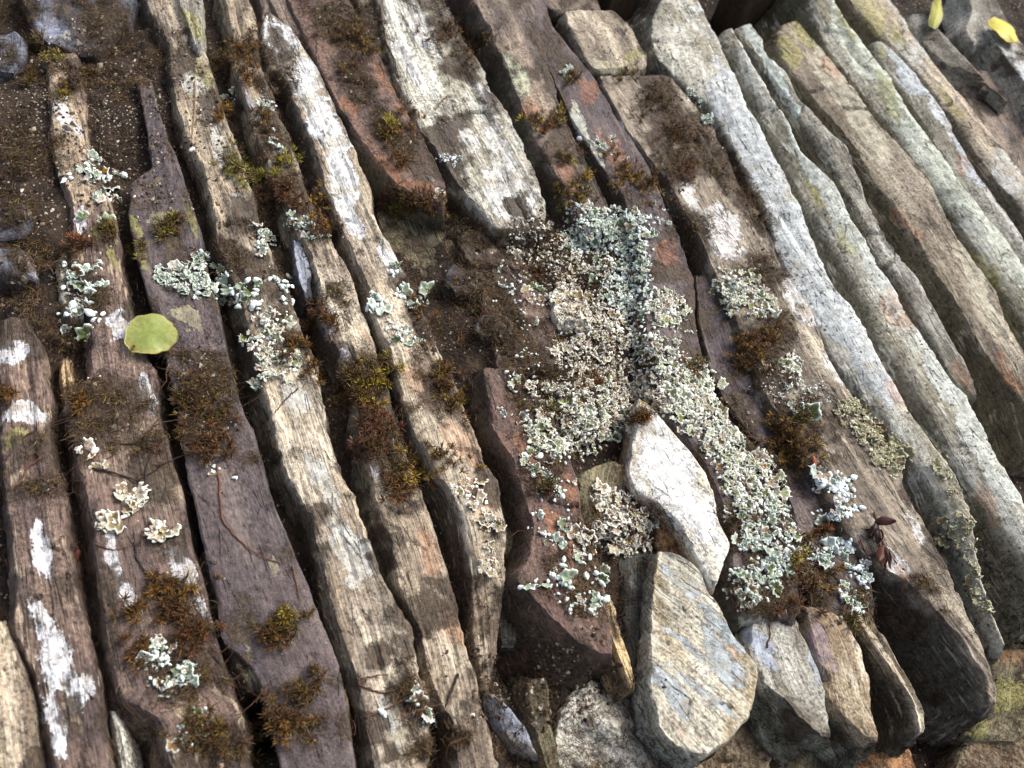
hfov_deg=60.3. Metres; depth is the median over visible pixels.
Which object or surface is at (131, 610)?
moss tuft
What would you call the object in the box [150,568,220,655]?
moss tuft
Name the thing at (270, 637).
moss tuft
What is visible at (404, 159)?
moss tuft
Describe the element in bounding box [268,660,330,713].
moss tuft
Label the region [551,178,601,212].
moss tuft
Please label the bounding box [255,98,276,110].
lichen patch
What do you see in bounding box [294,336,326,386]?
moss tuft
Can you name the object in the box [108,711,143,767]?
slate
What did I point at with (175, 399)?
moss tuft
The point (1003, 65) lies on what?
slate
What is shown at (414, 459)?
moss tuft
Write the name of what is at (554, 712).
joint moss
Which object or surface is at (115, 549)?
root
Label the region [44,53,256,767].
slate
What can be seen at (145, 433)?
root
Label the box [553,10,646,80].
slate
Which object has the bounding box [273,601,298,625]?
moss tuft
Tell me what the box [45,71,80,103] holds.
moss tuft
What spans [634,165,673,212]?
moss tuft
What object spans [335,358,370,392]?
moss tuft
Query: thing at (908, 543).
slate
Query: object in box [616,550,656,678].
slate
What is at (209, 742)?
moss tuft
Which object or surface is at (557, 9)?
slate
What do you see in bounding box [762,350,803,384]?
lichen patch
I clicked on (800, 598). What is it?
moss tuft
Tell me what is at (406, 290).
lichen patch
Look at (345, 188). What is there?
slate
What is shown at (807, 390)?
lichen patch
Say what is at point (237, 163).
moss tuft
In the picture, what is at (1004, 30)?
leaf
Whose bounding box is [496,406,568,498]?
lichen patch
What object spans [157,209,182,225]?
moss tuft
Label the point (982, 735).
stone
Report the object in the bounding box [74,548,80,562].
seed
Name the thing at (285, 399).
root
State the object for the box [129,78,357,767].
slate
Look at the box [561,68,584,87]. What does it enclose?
moss tuft
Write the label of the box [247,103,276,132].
moss tuft
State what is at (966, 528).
lichen patch
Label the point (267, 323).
lichen patch
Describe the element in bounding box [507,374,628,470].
lichen patch
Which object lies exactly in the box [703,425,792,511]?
lichen patch
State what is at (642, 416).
moss tuft
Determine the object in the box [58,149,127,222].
lichen patch
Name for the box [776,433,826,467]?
moss tuft
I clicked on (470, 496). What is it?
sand
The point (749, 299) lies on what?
lichen patch
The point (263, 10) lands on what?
slate
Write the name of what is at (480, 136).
slate
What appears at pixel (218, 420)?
dry moss
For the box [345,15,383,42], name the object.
moss tuft
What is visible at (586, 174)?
moss tuft
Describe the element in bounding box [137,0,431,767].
slate
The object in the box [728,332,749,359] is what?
moss tuft
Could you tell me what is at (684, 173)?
moss tuft
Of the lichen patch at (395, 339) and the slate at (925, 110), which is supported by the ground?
the slate at (925, 110)
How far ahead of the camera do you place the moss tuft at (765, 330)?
0.44 m
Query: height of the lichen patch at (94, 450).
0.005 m
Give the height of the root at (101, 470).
0.012 m
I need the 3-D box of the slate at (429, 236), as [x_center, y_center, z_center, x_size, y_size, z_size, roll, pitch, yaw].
[-0.023,-0.001,0.419,0.051,0.026,0.233,-12,62,-20]
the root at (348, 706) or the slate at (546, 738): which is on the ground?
the slate at (546, 738)
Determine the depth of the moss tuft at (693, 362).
0.42 m
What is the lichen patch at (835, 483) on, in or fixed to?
on the slate at (908, 543)
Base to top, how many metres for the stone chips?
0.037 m
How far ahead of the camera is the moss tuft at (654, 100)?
0.51 m
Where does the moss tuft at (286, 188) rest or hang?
on the slate at (405, 565)
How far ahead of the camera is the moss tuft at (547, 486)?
0.37 m
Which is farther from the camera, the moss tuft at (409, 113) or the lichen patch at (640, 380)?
the moss tuft at (409, 113)
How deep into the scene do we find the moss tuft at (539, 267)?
0.44 m
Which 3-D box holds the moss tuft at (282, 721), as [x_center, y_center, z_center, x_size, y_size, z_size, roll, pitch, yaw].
[-0.086,0.126,0.320,0.035,0.052,0.018,20,56,0]
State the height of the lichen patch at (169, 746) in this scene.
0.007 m
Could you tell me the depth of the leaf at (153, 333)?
0.37 m
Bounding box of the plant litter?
[0,0,1023,767]
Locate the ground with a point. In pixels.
(1012, 10)
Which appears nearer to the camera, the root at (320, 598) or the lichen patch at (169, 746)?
the lichen patch at (169, 746)
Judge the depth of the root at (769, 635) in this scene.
0.36 m
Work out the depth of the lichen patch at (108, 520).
0.33 m
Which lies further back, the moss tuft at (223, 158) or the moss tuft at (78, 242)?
the moss tuft at (223, 158)
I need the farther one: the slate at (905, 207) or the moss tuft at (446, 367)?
the slate at (905, 207)
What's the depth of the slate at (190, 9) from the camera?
0.48 m
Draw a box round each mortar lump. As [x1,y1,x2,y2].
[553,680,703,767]
[699,723,771,767]
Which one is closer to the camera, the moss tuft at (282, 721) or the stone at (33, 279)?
the moss tuft at (282, 721)
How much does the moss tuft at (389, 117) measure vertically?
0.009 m
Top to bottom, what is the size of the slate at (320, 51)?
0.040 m
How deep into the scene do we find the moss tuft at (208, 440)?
0.35 m
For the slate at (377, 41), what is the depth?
0.51 m
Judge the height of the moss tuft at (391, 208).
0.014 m
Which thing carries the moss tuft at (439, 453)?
on the slate at (345, 188)
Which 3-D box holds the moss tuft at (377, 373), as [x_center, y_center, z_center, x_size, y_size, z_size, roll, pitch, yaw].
[-0.059,-0.004,0.384,0.024,0.016,0.037,20,56,0]
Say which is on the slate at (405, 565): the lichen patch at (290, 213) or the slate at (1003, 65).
the lichen patch at (290, 213)
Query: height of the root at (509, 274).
0.002 m
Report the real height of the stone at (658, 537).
0.036 m
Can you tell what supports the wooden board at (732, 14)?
on the ground
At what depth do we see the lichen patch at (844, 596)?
0.37 m
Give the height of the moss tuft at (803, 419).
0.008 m
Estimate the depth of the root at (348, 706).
0.32 m
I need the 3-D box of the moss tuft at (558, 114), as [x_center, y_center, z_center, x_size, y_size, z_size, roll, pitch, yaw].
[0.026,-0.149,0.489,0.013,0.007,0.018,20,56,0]
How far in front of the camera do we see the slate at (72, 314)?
0.38 m
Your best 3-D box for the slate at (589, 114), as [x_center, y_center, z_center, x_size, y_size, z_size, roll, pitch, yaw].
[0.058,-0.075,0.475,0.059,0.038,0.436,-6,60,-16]
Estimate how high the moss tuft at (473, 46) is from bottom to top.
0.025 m
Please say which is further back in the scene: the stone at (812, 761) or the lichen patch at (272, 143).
the lichen patch at (272, 143)
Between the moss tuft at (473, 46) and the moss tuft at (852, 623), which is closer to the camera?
the moss tuft at (852, 623)
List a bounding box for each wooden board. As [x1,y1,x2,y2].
[597,0,645,21]
[711,0,775,36]
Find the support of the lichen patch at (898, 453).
on the slate at (679, 42)
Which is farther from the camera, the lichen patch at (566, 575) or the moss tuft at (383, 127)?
the moss tuft at (383, 127)
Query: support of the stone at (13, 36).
on the ground
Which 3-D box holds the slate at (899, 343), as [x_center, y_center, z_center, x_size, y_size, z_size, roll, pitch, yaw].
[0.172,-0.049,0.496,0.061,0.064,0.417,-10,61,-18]
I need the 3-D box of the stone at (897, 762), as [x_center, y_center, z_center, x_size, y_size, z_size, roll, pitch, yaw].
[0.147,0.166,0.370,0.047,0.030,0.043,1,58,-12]
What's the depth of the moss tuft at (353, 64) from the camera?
0.48 m
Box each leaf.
[124,313,178,355]
[928,0,942,29]
[988,17,1017,42]
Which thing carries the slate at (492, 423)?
on the ground
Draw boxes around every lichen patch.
[56,259,108,322]
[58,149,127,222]
[60,323,93,342]
[74,437,107,473]
[94,482,181,542]
[135,634,200,697]
[152,249,247,306]
[165,707,208,753]
[185,410,237,479]
[220,86,235,106]
[228,273,294,314]
[237,306,303,390]
[252,222,276,256]
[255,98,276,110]
[255,117,285,153]
[282,209,330,239]
[365,291,392,315]
[378,684,436,727]
[385,319,425,345]
[387,260,434,308]
[435,153,462,167]
[448,477,496,521]
[476,511,506,577]
[492,252,544,377]
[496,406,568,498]
[506,218,605,301]
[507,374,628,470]
[517,554,610,616]
[520,266,636,371]
[527,478,587,562]
[557,363,674,433]
[558,308,653,405]
[559,64,573,77]
[560,199,659,256]
[566,477,659,557]
[587,227,662,327]
[594,134,629,159]
[629,326,728,405]
[641,286,692,332]
[643,200,696,341]
[657,379,738,457]
[684,87,714,127]
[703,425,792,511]
[708,267,781,318]
[722,488,812,609]
[749,377,830,407]
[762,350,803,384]
[784,380,821,420]
[806,513,873,589]
[808,463,865,521]
[833,396,915,479]
[837,579,868,618]
[926,442,994,614]
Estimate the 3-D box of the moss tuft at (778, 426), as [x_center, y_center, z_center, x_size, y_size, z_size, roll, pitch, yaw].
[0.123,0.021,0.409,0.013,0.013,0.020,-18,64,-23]
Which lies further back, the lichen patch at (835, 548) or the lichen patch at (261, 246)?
the lichen patch at (261, 246)
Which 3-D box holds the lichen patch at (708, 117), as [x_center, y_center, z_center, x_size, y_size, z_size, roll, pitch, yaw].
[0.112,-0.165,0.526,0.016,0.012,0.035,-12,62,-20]
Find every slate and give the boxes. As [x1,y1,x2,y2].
[0,317,116,767]
[0,620,47,767]
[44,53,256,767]
[56,251,85,332]
[59,358,74,411]
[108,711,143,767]
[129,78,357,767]
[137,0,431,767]
[177,0,206,57]
[198,552,263,710]
[212,0,497,767]
[249,0,280,102]
[260,13,506,697]
[267,0,300,39]
[286,0,445,231]
[286,240,312,317]
[350,0,396,94]
[373,0,545,251]
[374,206,512,560]
[447,0,613,247]
[455,229,556,378]
[463,367,612,691]
[481,692,538,761]
[507,676,559,767]
[532,0,799,634]
[542,0,600,26]
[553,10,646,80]
[576,461,626,535]
[596,75,996,747]
[600,598,634,702]
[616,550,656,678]
[627,0,1003,666]
[693,275,873,622]
[717,28,1023,646]
[733,620,830,767]
[734,24,975,407]
[753,0,1023,352]
[763,21,1023,476]
[795,605,877,767]
[835,0,1023,239]
[849,610,924,757]
[867,41,1023,265]
[904,14,1006,114]
[942,0,1006,60]
[957,71,1023,173]
[968,29,1023,131]
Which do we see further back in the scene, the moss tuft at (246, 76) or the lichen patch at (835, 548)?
the moss tuft at (246, 76)
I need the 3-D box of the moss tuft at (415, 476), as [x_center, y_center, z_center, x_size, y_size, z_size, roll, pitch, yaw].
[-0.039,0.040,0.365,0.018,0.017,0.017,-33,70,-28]
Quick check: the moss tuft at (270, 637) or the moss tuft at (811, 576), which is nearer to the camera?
the moss tuft at (270, 637)
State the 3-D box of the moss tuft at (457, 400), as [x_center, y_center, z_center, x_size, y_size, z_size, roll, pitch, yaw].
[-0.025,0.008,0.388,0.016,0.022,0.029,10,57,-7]
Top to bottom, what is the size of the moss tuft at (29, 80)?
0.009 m
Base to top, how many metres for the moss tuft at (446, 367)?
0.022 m
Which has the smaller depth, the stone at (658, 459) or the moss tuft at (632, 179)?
the stone at (658, 459)
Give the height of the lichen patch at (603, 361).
0.018 m
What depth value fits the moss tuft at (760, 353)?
0.43 m
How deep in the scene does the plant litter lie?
0.37 m
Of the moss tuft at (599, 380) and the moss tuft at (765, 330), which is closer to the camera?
the moss tuft at (599, 380)
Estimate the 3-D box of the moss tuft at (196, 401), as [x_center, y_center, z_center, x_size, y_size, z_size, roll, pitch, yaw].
[-0.132,0.011,0.363,0.028,0.023,0.027,-19,64,-23]
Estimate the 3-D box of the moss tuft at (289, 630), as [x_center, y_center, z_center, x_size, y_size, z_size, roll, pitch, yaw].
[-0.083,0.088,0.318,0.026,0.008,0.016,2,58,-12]
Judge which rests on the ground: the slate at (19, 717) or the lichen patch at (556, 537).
the slate at (19, 717)
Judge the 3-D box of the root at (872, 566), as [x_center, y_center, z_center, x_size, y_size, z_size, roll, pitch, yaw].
[0.159,0.086,0.386,0.003,0.021,0.034,-27,68,-26]
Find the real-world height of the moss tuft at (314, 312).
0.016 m
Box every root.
[4,417,118,459]
[12,452,40,490]
[92,452,200,480]
[95,537,138,550]
[108,414,191,443]
[133,542,159,580]
[143,419,158,485]
[192,415,232,460]
[216,465,278,562]
[274,387,297,413]
[291,565,301,600]
[318,581,326,623]
[344,690,353,731]
[357,674,388,680]
[359,684,409,693]
[367,689,428,717]
[379,5,398,79]
[443,673,458,714]
[478,258,522,316]
[632,314,643,345]
[766,615,771,647]
[860,539,884,604]
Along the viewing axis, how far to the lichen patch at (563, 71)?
0.52 m
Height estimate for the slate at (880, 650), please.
0.067 m
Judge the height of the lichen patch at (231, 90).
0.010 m
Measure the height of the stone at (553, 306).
0.020 m
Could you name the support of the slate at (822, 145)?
on the ground
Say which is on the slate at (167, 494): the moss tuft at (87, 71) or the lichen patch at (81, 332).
the moss tuft at (87, 71)
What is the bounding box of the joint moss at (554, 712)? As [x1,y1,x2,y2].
[0,0,1023,767]
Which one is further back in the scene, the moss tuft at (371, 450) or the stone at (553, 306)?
the stone at (553, 306)
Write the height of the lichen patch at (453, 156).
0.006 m
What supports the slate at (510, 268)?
on the ground
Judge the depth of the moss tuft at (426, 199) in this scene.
0.44 m
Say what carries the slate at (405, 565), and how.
on the ground
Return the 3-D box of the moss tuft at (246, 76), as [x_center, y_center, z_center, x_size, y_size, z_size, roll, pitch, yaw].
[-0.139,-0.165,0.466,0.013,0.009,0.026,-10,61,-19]
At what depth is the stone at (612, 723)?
0.34 m
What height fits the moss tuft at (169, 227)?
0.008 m
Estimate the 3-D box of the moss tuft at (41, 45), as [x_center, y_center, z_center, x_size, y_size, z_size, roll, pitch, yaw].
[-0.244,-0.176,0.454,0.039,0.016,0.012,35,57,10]
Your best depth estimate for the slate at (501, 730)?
0.34 m
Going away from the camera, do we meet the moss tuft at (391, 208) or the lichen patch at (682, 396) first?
the lichen patch at (682, 396)
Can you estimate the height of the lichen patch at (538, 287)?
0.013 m
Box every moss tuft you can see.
[0,380,22,405]
[18,59,48,87]
[20,28,60,57]
[30,43,68,67]
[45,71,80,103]
[59,230,96,253]
[60,387,91,416]
[71,64,109,78]
[90,216,121,239]
[109,588,161,627]
[115,627,154,681]
[125,234,148,263]
[137,569,201,600]
[148,413,241,468]
[150,210,188,242]
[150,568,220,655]
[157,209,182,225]
[157,702,265,764]
[164,367,201,414]
[166,373,230,438]
[169,605,227,661]
[208,144,245,177]
[209,37,256,74]
[209,92,237,122]
[221,133,264,192]
[223,22,263,73]
[235,53,261,90]
[235,161,278,185]
[243,605,317,648]
[243,687,329,749]
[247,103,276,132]
[254,145,306,175]
[254,176,305,210]
[254,615,290,654]
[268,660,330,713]
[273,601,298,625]
[276,322,311,361]
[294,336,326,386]
[298,177,332,219]
[305,201,334,243]
[305,296,332,325]
[311,14,371,54]
[317,311,339,340]
[326,368,385,414]
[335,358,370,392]
[337,49,362,83]
[343,36,382,54]
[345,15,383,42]
[346,431,404,465]
[352,392,406,442]
[354,345,405,410]
[367,115,403,147]
[371,112,402,137]
[375,194,408,219]
[376,147,411,169]
[376,453,418,506]
[377,181,433,217]
[393,442,420,473]
[393,464,435,491]
[396,98,427,129]
[407,180,449,218]
[407,291,441,326]
[413,16,484,53]
[422,438,457,461]
[428,444,485,477]
[430,356,464,376]
[431,372,462,398]
[439,384,469,425]
[450,32,498,63]
[515,111,545,129]
[517,262,567,283]
[528,469,558,500]
[534,108,561,134]
[535,397,573,425]
[548,101,566,125]
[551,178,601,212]
[555,141,588,166]
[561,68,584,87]
[572,166,596,182]
[576,367,619,391]
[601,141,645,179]
[608,167,648,193]
[616,60,640,83]
[626,406,653,425]
[628,78,676,124]
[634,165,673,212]
[650,117,713,151]
[668,148,702,204]
[680,351,707,379]
[722,330,780,375]
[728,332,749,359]
[745,315,782,367]
[753,403,823,470]
[759,317,784,338]
[759,410,799,445]
[772,578,830,617]
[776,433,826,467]
[780,561,847,596]
[787,401,813,428]
[791,542,811,575]
[793,531,815,550]
[807,520,835,539]
[840,603,865,637]
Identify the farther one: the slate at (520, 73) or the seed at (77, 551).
the slate at (520, 73)
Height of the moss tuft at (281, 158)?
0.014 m
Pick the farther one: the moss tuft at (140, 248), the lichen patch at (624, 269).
the lichen patch at (624, 269)
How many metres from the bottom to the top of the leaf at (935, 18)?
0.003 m
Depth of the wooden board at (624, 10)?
0.61 m
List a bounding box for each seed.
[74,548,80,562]
[812,456,816,467]
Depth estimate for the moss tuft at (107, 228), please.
0.40 m
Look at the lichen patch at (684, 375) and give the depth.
0.42 m
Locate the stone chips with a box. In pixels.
[0,0,801,735]
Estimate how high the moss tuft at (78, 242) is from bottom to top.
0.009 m
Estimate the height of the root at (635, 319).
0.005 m
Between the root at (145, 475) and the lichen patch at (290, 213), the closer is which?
the root at (145, 475)
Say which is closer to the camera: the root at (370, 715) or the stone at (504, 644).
the root at (370, 715)
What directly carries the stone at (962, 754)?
on the ground
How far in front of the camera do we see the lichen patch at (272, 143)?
0.44 m
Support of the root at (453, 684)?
on the slate at (405, 565)
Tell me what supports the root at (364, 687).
on the slate at (333, 530)
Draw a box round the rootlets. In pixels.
[0,0,945,765]
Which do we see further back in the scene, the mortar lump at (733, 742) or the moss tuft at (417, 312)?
the moss tuft at (417, 312)
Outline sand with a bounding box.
[0,2,1023,767]
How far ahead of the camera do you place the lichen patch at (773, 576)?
0.37 m
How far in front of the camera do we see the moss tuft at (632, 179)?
0.47 m
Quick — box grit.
[0,0,921,767]
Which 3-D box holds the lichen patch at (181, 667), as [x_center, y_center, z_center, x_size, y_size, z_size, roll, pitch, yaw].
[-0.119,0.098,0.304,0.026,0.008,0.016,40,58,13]
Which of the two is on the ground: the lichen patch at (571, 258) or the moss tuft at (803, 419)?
the lichen patch at (571, 258)
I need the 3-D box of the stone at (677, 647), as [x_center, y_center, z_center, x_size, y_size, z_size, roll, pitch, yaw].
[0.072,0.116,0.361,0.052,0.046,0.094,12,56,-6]
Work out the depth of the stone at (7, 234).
0.39 m
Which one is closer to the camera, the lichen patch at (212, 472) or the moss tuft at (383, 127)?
the lichen patch at (212, 472)
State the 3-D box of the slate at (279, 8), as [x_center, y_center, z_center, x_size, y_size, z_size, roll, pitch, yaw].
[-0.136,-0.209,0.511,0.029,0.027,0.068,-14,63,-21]
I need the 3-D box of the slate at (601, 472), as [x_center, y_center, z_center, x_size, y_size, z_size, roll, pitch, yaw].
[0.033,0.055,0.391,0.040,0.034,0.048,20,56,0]
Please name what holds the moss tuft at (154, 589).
on the slate at (167, 494)
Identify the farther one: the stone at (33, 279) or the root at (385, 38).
the root at (385, 38)
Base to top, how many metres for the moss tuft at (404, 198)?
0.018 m
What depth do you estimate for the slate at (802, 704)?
0.35 m
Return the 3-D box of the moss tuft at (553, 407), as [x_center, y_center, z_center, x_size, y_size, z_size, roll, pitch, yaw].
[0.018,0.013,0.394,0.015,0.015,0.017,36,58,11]
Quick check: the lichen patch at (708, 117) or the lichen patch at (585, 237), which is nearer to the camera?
the lichen patch at (585, 237)
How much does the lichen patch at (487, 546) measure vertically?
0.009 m
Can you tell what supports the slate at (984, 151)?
on the ground
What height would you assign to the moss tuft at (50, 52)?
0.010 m
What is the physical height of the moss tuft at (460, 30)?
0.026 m
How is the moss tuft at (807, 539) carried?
on the slate at (713, 326)
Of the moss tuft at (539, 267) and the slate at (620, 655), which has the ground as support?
the slate at (620, 655)
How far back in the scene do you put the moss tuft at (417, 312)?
0.40 m
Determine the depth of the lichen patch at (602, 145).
0.49 m
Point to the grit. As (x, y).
(532, 690)
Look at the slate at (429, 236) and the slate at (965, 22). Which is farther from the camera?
the slate at (965, 22)
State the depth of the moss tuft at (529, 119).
0.48 m
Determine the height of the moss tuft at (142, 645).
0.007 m
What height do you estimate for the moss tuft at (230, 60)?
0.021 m
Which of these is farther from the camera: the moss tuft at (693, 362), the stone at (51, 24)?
the stone at (51, 24)
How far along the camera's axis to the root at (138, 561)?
0.32 m
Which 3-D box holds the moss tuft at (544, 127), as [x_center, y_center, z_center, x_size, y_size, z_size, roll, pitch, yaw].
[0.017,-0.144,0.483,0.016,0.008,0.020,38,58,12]
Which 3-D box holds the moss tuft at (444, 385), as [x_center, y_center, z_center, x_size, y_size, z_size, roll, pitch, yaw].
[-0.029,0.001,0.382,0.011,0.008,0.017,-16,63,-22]
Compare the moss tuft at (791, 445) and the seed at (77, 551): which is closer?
the seed at (77, 551)
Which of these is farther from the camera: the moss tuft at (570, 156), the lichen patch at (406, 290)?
the moss tuft at (570, 156)
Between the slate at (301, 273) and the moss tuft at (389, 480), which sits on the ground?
the slate at (301, 273)
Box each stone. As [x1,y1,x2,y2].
[0,31,28,82]
[0,199,33,243]
[0,247,39,293]
[19,0,139,62]
[440,264,485,301]
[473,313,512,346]
[496,611,516,657]
[549,284,591,337]
[618,400,729,595]
[630,552,757,767]
[651,519,677,554]
[769,749,824,767]
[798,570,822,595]
[838,747,915,767]
[934,737,1023,767]
[938,643,1023,754]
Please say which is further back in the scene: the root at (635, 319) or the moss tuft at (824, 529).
the root at (635, 319)
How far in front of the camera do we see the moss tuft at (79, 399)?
0.35 m
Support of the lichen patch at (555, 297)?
on the ground
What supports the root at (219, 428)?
on the slate at (251, 518)
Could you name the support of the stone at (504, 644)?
on the ground
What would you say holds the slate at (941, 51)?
on the ground
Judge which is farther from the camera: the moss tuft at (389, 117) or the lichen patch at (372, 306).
the moss tuft at (389, 117)
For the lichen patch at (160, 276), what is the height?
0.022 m
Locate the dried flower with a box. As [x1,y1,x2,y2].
[866,512,896,575]
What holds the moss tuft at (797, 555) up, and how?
on the slate at (713, 326)
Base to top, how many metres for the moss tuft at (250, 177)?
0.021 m
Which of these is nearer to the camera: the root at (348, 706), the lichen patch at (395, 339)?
the root at (348, 706)
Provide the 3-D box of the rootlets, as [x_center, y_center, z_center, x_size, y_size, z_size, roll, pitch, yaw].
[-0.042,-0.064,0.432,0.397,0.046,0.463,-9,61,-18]
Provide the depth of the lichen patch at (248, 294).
0.39 m
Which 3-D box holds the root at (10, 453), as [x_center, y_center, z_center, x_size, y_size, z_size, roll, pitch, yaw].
[-0.177,0.018,0.344,0.042,0.002,0.009,-22,65,-24]
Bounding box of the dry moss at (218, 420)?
[0,0,961,767]
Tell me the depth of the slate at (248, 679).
0.32 m
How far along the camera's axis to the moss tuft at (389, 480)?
0.35 m
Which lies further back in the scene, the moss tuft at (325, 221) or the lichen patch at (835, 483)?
the moss tuft at (325, 221)
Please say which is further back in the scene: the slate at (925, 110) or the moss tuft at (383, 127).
the slate at (925, 110)
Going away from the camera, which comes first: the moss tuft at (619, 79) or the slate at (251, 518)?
the slate at (251, 518)
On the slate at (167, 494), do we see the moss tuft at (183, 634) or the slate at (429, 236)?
the moss tuft at (183, 634)
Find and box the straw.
[191,81,195,142]
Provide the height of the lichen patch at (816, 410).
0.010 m
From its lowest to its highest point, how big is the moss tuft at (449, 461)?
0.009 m
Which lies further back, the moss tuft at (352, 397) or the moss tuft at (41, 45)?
the moss tuft at (41, 45)
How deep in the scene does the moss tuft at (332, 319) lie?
0.39 m
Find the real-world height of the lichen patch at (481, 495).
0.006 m
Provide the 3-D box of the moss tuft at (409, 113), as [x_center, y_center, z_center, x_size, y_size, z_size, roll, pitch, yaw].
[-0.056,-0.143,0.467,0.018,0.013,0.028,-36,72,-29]
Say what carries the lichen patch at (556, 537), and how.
on the slate at (492, 423)
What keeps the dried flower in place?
on the slate at (908, 543)
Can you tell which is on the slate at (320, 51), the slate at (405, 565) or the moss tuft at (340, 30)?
the moss tuft at (340, 30)
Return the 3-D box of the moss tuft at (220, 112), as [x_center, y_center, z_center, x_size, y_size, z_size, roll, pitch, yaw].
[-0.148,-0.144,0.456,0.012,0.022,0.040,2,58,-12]
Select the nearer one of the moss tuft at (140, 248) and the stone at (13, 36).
the moss tuft at (140, 248)
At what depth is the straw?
0.45 m
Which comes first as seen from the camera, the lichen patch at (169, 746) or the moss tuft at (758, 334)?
the lichen patch at (169, 746)
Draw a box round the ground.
[0,0,1023,767]
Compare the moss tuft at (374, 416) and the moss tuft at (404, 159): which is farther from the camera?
the moss tuft at (404, 159)
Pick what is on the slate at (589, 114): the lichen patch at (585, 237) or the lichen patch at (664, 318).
the lichen patch at (664, 318)
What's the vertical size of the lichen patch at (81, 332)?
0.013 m
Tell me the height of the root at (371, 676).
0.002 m
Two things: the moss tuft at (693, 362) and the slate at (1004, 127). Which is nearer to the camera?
the moss tuft at (693, 362)
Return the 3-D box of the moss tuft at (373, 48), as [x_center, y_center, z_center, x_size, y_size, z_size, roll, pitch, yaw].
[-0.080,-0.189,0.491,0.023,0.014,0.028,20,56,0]
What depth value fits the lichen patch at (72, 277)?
0.38 m
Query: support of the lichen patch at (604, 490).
on the ground
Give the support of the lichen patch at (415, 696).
on the slate at (405, 565)
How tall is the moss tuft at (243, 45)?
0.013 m
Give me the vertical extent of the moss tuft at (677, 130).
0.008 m
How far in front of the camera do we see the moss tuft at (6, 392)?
0.34 m
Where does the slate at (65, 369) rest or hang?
on the ground
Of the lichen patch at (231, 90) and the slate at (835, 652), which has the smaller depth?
the slate at (835, 652)
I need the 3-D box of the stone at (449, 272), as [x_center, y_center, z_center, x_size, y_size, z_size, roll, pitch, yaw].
[-0.025,-0.047,0.431,0.022,0.017,0.025,20,56,0]
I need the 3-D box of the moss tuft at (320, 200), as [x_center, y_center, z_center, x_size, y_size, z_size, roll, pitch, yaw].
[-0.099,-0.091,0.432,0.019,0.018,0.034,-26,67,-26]
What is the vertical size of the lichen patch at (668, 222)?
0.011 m
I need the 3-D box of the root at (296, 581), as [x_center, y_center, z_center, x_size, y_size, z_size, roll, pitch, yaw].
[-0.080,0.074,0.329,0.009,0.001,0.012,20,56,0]
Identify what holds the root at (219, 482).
on the slate at (251, 518)
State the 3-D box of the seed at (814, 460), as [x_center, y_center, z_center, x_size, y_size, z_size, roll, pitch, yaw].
[0.137,0.035,0.400,0.003,0.002,0.005,20,56,0]
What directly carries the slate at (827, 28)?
on the ground
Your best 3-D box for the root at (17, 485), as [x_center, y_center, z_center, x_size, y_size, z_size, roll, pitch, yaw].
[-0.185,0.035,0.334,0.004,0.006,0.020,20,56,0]
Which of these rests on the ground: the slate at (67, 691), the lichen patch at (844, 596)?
the slate at (67, 691)
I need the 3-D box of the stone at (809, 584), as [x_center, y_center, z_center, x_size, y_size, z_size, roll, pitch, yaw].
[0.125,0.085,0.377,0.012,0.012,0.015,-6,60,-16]
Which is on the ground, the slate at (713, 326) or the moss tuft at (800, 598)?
the slate at (713, 326)

